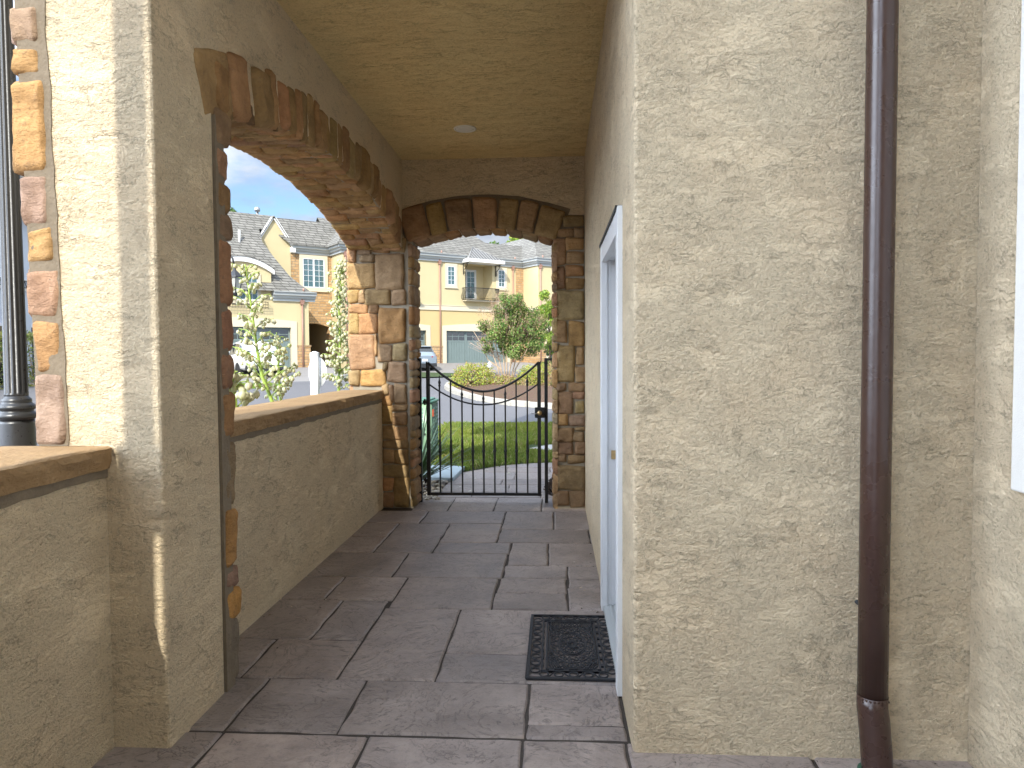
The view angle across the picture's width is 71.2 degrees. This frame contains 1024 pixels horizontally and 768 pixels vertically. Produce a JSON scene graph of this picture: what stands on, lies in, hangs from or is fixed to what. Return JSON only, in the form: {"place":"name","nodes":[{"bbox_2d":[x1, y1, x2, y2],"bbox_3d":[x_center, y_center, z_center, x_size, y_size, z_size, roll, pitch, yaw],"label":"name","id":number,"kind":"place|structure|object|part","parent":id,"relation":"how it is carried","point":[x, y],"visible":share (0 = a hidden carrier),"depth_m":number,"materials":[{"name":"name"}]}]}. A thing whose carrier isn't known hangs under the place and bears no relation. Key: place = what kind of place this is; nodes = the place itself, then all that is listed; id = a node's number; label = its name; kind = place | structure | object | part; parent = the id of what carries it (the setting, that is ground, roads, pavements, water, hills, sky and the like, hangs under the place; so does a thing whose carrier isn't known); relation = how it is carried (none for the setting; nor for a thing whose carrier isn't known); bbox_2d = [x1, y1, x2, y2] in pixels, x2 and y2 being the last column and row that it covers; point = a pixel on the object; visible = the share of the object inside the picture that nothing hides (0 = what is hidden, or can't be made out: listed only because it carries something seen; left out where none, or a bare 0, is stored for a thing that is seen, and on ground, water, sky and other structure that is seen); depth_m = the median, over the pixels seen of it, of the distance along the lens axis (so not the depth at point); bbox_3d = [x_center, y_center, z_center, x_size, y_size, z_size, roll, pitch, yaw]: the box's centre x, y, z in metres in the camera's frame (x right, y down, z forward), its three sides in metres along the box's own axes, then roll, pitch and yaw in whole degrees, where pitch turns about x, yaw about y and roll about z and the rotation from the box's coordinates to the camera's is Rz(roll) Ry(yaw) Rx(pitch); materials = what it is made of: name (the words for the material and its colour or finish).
{"place":"outdoors","nodes":[
{"label":"outdoors","id":0,"kind":"place"},
{"bbox_2d":[28,367,347,387],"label":"driveway","id":1,"kind":"structure","parent":0,"point":[304,376],"depth_m":32.71,"materials":[{"name":"concrete"}]},
{"bbox_2d":[229,341,283,373],"bbox_3d":[-12.005,-1.149,32.785,1.890,1.632,4.760,-2,3,-35],"label":"parked car","id":2,"kind":"object","parent":1,"relation":"on","point":[238,360],"visible":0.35,"depth_m":31.10,"materials":[{"name":"white paint"}]},
{"bbox_3d":[-11.750,-1.589,32.394,1.746,0.500,2.280,-2,3,-35],"label":"side window","id":3,"kind":"part","parent":2,"relation":"part of","materials":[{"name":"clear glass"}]},
{"bbox_2d":[229,369,259,406],"bbox_3d":[-2.005,0.584,5.369,0.941,1.422,0.936,-2,3,-35],"label":"yucca","id":4,"kind":"object","parent":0,"point":[243,397],"visible":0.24,"depth_m":5.34,"materials":[{"name":"white plant"}]},
{"bbox_2d":[238,382,283,388],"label":"verge grass","id":5,"kind":"structure","parent":0,"point":[276,384],"depth_m":24.89,"materials":[{"name":"green plant"}]},
{"bbox_2d":[13,0,510,243],"label":"sky","id":6,"kind":"structure","parent":0,"point":[251,183],"materials":[{"name":"blue"}]},
{"bbox_2d":[0,371,552,445],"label":"road","id":7,"kind":"structure","parent":0,"point":[299,389],"depth_m":21.18,"materials":[{"name":"grey asphalt"}]},
{"bbox_2d":[227,256,242,354],"bbox_3d":[-6.427,-1.034,16.385,0.620,3.914,0.355,0,2,3],"label":"lamp post","id":8,"kind":"object","parent":7,"relation":"on","point":[235,274],"visible":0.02,"depth_m":16.25,"materials":[{"name":"black paint"}]},
{"bbox_2d":[444,379,551,408],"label":"kerb","id":9,"kind":"structure","parent":7,"relation":"on","point":[477,397],"depth_m":22.16,"materials":[{"name":"concrete"}]},
{"bbox_2d":[326,362,541,372],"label":"driveway","id":10,"kind":"structure","parent":0,"point":[445,367],"depth_m":46.88,"materials":[{"name":"concrete"}]},
{"bbox_2d":[420,345,436,369],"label":"parked car","id":11,"kind":"object","parent":10,"relation":"on","point":[428,354],"visible":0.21,"depth_m":43.11,"materials":[{"name":"white paint"}]},
{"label":"rear window","id":12,"kind":"part","parent":11,"relation":"part of","materials":[{"name":"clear glass"}]},
{"bbox_2d":[422,372,470,376],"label":"verge","id":13,"kind":"structure","parent":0,"point":[432,374],"depth_m":36.72,"materials":[{"name":"plant"}]},
{"bbox_2d":[432,420,552,471],"bbox_3d":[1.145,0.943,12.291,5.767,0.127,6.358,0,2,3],"label":"lawn grass","id":14,"kind":"structure","parent":0,"point":[499,435],"depth_m":12.00,"materials":[{"name":"green plant"}]},
{"bbox_2d":[422,397,438,460],"bbox_3d":[-1.410,0.662,10.338,0.720,0.915,0.720,0,2,3],"label":"air conditioner","id":15,"kind":"object","parent":14,"relation":"on","point":[433,407],"visible":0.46,"depth_m":10.11,"materials":[{"name":"green metal"}]},
{"bbox_2d":[438,463,552,498],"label":"walkway","id":16,"kind":"structure","parent":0,"point":[511,480],"depth_m":8.48,"materials":[{"name":"grey concrete"}]},
{"bbox_2d":[451,380,553,402],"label":"island mulch","id":17,"kind":"object","parent":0,"point":[521,389],"visible":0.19,"depth_m":23.48,"materials":[{"name":"brown wood"}]},
{"bbox_2d":[448,361,499,386],"bbox_3d":[-1.421,-0.382,26.383,1.996,0.966,1.861,-2,3,-34],"label":"shrub","id":18,"kind":"object","parent":17,"relation":"on","point":[464,373],"visible":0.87,"depth_m":26.00,"materials":[{"name":"green plant"}]},
{"bbox_2d":[490,374,515,384],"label":"shrub","id":19,"kind":"object","parent":17,"relation":"on","point":[504,378],"visible":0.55,"depth_m":25.80,"materials":[{"name":"green plant"}]},
{"bbox_2d":[513,364,543,384],"bbox_3d":[0.737,-0.238,25.575,1.538,0.948,1.489,0,2,3],"label":"shrub","id":20,"kind":"object","parent":17,"relation":"on","point":[532,378],"visible":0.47,"depth_m":25.32,"materials":[{"name":"green plant"}]},
{"bbox_2d":[528,362,552,380],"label":"shrub","id":21,"kind":"object","parent":17,"relation":"on","point":[550,368],"visible":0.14,"depth_m":28.44,"materials":[{"name":"green plant"}]},
{"bbox_2d":[542,372,551,386],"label":"shrub","id":22,"kind":"object","parent":17,"relation":"on","point":[549,379],"visible":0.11,"depth_m":24.78,"materials":[{"name":"green plant"}]},
{"bbox_2d":[91,470,972,767],"bbox_3d":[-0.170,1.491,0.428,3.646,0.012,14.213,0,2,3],"label":"paving","id":23,"kind":"structure","parent":0,"point":[401,649],"depth_m":3.46,"materials":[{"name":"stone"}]},
{"bbox_2d":[0,0,402,767],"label":"arcade wall","id":24,"kind":"structure","parent":23,"relation":"on","point":[174,522],"depth_m":2.73,"materials":[{"name":"beige paint"}]},
{"bbox_2d":[417,358,422,502],"bbox_3d":[-0.987,0.487,7.318,0.132,1.505,0.034,0,2,3],"label":"gate post","id":25,"kind":"object","parent":23,"relation":"on","point":[420,415],"visible":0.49,"depth_m":7.30,"materials":[{"name":"black metal"}]},
{"bbox_2d":[423,361,544,495],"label":"gate","id":26,"kind":"structure","parent":25,"relation":"attached to","point":[539,413],"depth_m":7.27,"materials":[{"name":"black metal"}]},
{"bbox_2d":[347,156,584,508],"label":"gate arch wall","id":27,"kind":"structure","parent":23,"relation":"on","point":[536,199],"depth_m":6.94,"materials":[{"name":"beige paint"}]},
{"bbox_2d":[544,358,551,502],"bbox_3d":[0.401,0.486,7.235,0.142,1.498,0.034,0,2,3],"label":"gate post","id":28,"kind":"object","parent":23,"relation":"on","point":[546,418],"visible":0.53,"depth_m":7.22,"materials":[{"name":"black metal"}]},
{"bbox_2d":[525,614,615,681],"bbox_3d":[0.309,1.342,3.690,0.451,0.013,0.816,0,2,3],"label":"doormat","id":29,"kind":"object","parent":23,"relation":"on","point":[580,670],"visible":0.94,"depth_m":3.61,"materials":[{"name":"black rubber"}]},
{"bbox_2d":[584,0,982,760],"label":"house wall","id":30,"kind":"structure","parent":23,"relation":"on","point":[724,204],"depth_m":2.61,"materials":[{"name":"beige paint"}]},
{"bbox_2d":[276,0,607,159],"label":"porch ceiling","id":31,"kind":"structure","parent":30,"relation":"attached to","point":[420,79],"depth_m":4.73,"materials":[{"name":"paint"}]},
{"bbox_2d":[454,125,475,132],"bbox_3d":[-0.394,-2.139,5.995,0.192,0.014,0.192,0,2,3],"label":"ceiling light","id":32,"kind":"object","parent":31,"relation":"attached to","point":[464,128],"visible":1,"depth_m":5.97,"materials":[{"name":"white glass"}]},
{"bbox_2d":[599,205,621,695],"bbox_3d":[0.548,0.278,3.671,0.128,2.141,1.165,0,2,3],"label":"door","id":33,"kind":"structure","parent":30,"relation":"in","point":[610,246],"depth_m":4.12,"materials":[{"name":"white paint"}]},
{"bbox_2d":[856,0,898,767],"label":"downspout","id":34,"kind":"object","parent":30,"relation":"attached to","point":[879,234],"visible":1,"depth_m":2.46,"materials":[{"name":"brown metal"}]},
{"bbox_2d":[533,445,551,449],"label":"cross walk","id":35,"kind":"structure","parent":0,"point":[549,447],"depth_m":11.49,"materials":[{"name":"paint"}]},
{"bbox_2d":[543,477,552,495],"bbox_3d":[0.535,1.090,7.879,0.385,0.229,0.764,0,2,3],"label":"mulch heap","id":36,"kind":"object","parent":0,"point":[550,493],"visible":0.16,"depth_m":7.74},
{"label":"ground","id":37,"kind":"structure","parent":0,"visible":0},
{"bbox_2d":[0,175,34,384],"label":"townhouse","id":38,"kind":"structure","parent":37,"relation":"on","point":[29,327],"depth_m":28.48,"materials":[{"name":"beige paint"}]},
{"bbox_2d":[0,323,3,384],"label":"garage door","id":39,"kind":"structure","parent":38,"relation":"in","point":[1,364],"depth_m":27.14,"materials":[{"name":"grey glass"}]},
{"bbox_2d":[31,325,34,375],"bbox_3d":[-19.216,-1.097,30.634,0.170,2.740,3.700,0,2,3],"label":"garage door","id":40,"kind":"structure","parent":38,"relation":"in","point":[31,325],"depth_m":28.78,"materials":[{"name":"grey glass"}]},
{"bbox_2d":[227,207,348,368],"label":"townhouse","id":41,"kind":"structure","parent":37,"relation":"on","point":[294,261],"depth_m":40.55,"materials":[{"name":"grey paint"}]},
{"bbox_2d":[232,273,260,303],"bbox_3d":[-13.863,-4.996,37.270,1.580,1.590,0.110,-2,3,-35],"label":"window","id":42,"kind":"structure","parent":41,"relation":"in","point":[258,292],"depth_m":37.49,"materials":[{"name":"white plastic"}]},
{"bbox_2d":[232,317,297,366],"bbox_3d":[-14.082,-2.158,37.391,5.640,2.650,0.300,-2,3,-35],"label":"garage door","id":43,"kind":"structure","parent":41,"relation":"in","point":[285,328],"depth_m":38.45,"materials":[{"name":"grey paint"}]},
{"bbox_2d":[299,254,327,291],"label":"window","id":44,"kind":"structure","parent":41,"relation":"in","point":[313,269],"depth_m":42.31,"materials":[{"name":"white plastic"}]},
{"bbox_2d":[316,217,523,362],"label":"townhouse","id":45,"kind":"structure","parent":37,"relation":"on","point":[462,278],"depth_m":48.89,"materials":[{"name":"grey paint"}]},
{"bbox_2d":[419,324,430,345],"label":"window","id":46,"kind":"structure","parent":45,"relation":"in","point":[423,327],"depth_m":47.45,"materials":[{"name":"grey paint"}]},
{"bbox_2d":[445,263,457,288],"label":"window","id":47,"kind":"structure","parent":45,"relation":"in","point":[451,279],"depth_m":48.30,"materials":[{"name":"white plastic"}]},
{"bbox_2d":[465,269,475,298],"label":"balcony door","id":48,"kind":"structure","parent":45,"relation":"in","point":[470,275],"depth_m":50.57,"materials":[{"name":"grey glass"}]},
{"bbox_2d":[442,324,509,362],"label":"garage door","id":49,"kind":"structure","parent":45,"relation":"in","point":[456,339],"depth_m":49.26,"materials":[{"name":"grey paint"}]},
{"bbox_2d":[496,267,507,290],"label":"window","id":50,"kind":"structure","parent":45,"relation":"in","point":[501,278],"depth_m":50.60,"materials":[{"name":"white plastic"}]},
{"bbox_2d":[469,287,550,377],"bbox_3d":[-0.113,-2.260,32.084,3.726,4.203,2.431,0,2,3],"label":"crape myrtle","id":51,"kind":"object","parent":37,"relation":"on","point":[516,335],"visible":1,"depth_m":31.60,"materials":[{"name":"green plant"}]},
{"bbox_2d":[506,236,522,242],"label":"tall tree","id":52,"kind":"object","parent":37,"relation":"on","point":[512,239],"visible":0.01,"depth_m":76.83,"materials":[{"name":"green plant"}]},
{"bbox_2d":[502,239,552,363],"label":"townhouse","id":53,"kind":"structure","parent":37,"relation":"on","point":[537,266],"depth_m":50.81,"materials":[{"name":"grey paint"}]},
{"bbox_2d":[531,289,553,363],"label":"young tree","id":54,"kind":"object","parent":37,"relation":"on","point":[547,307],"visible":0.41,"depth_m":40.22,"materials":[{"name":"green plant"}]},
{"bbox_2d":[543,343,552,361],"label":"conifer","id":55,"kind":"object","parent":37,"relation":"on","point":[547,354],"visible":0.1,"depth_m":46.84,"materials":[{"name":"green plant"}]},
{"bbox_2d":[968,0,1023,767],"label":"side wall","id":56,"kind":"structure","parent":37,"relation":"on","point":[996,708],"depth_m":2.42,"materials":[{"name":"beige paint"}]},
{"label":"planting bed","id":57,"kind":"structure","parent":37,"relation":"on","visible":0},
{"bbox_2d":[0,330,34,389],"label":"hedge","id":58,"kind":"object","parent":57,"relation":"on","point":[29,335],"visible":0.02,"depth_m":24.80,"materials":[{"name":"green plant"}]},
{"label":"planting bed","id":59,"kind":"structure","parent":0,"visible":0},
{"bbox_2d":[0,0,36,445],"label":"lamp post","id":60,"kind":"object","parent":59,"relation":"on","point":[17,417],"visible":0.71,"depth_m":4.53,"materials":[{"name":"black metal"}]},
{"bbox_2d":[228,263,300,401],"bbox_3d":[-2.221,0.076,6.511,0.904,2.349,0.990,1,2,21],"label":"yucca","id":61,"kind":"object","parent":59,"relation":"on","point":[250,327],"visible":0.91,"depth_m":6.52,"materials":[{"name":"green plant"}]},
{"bbox_2d":[261,332,294,400],"bbox_3d":[-2.233,0.362,6.968,0.913,1.738,0.751,2,3,43],"label":"yucca","id":62,"kind":"object","parent":59,"relation":"on","point":[279,358],"visible":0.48,"depth_m":7.04,"materials":[{"name":"green plant"}]},
{"bbox_2d":[308,351,326,394],"bbox_3d":[-2.563,0.415,9.236,0.396,1.673,0.148,1,3,38],"label":"road sign","id":63,"kind":"object","parent":59,"relation":"on","point":[317,368],"visible":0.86,"depth_m":9.13,"materials":[{"name":"white paint"}]},
{"bbox_2d":[320,259,350,390],"bbox_3d":[-1.937,-0.106,8.049,0.990,2.583,0.919,-1,3,-26],"label":"yucca","id":64,"kind":"object","parent":59,"relation":"on","point":[340,275],"visible":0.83,"depth_m":7.97,"materials":[{"name":"green plant"}]},
{"bbox_2d":[423,480,447,499],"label":"pebbles","id":65,"kind":"object","parent":59,"relation":"on","point":[433,489],"visible":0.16,"depth_m":8.01,"materials":[{"name":"grey gravel"}]},
{"bbox_2d":[423,465,464,481],"bbox_3d":[-1.028,1.123,9.051,0.775,0.055,1.038,0,2,3],"label":"utility cover","id":66,"kind":"object","parent":59,"relation":"on","point":[456,472],"visible":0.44,"depth_m":8.82,"materials":[{"name":"grey concrete"}]},
{"bbox_2d":[422,410,482,479],"bbox_3d":[-1.120,0.072,8.154,1.633,2.221,1.654,2,3,40],"label":"yucca","id":67,"kind":"object","parent":59,"relation":"on","point":[433,456],"visible":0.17,"depth_m":8.30,"materials":[{"name":"green plant"}]}
]}

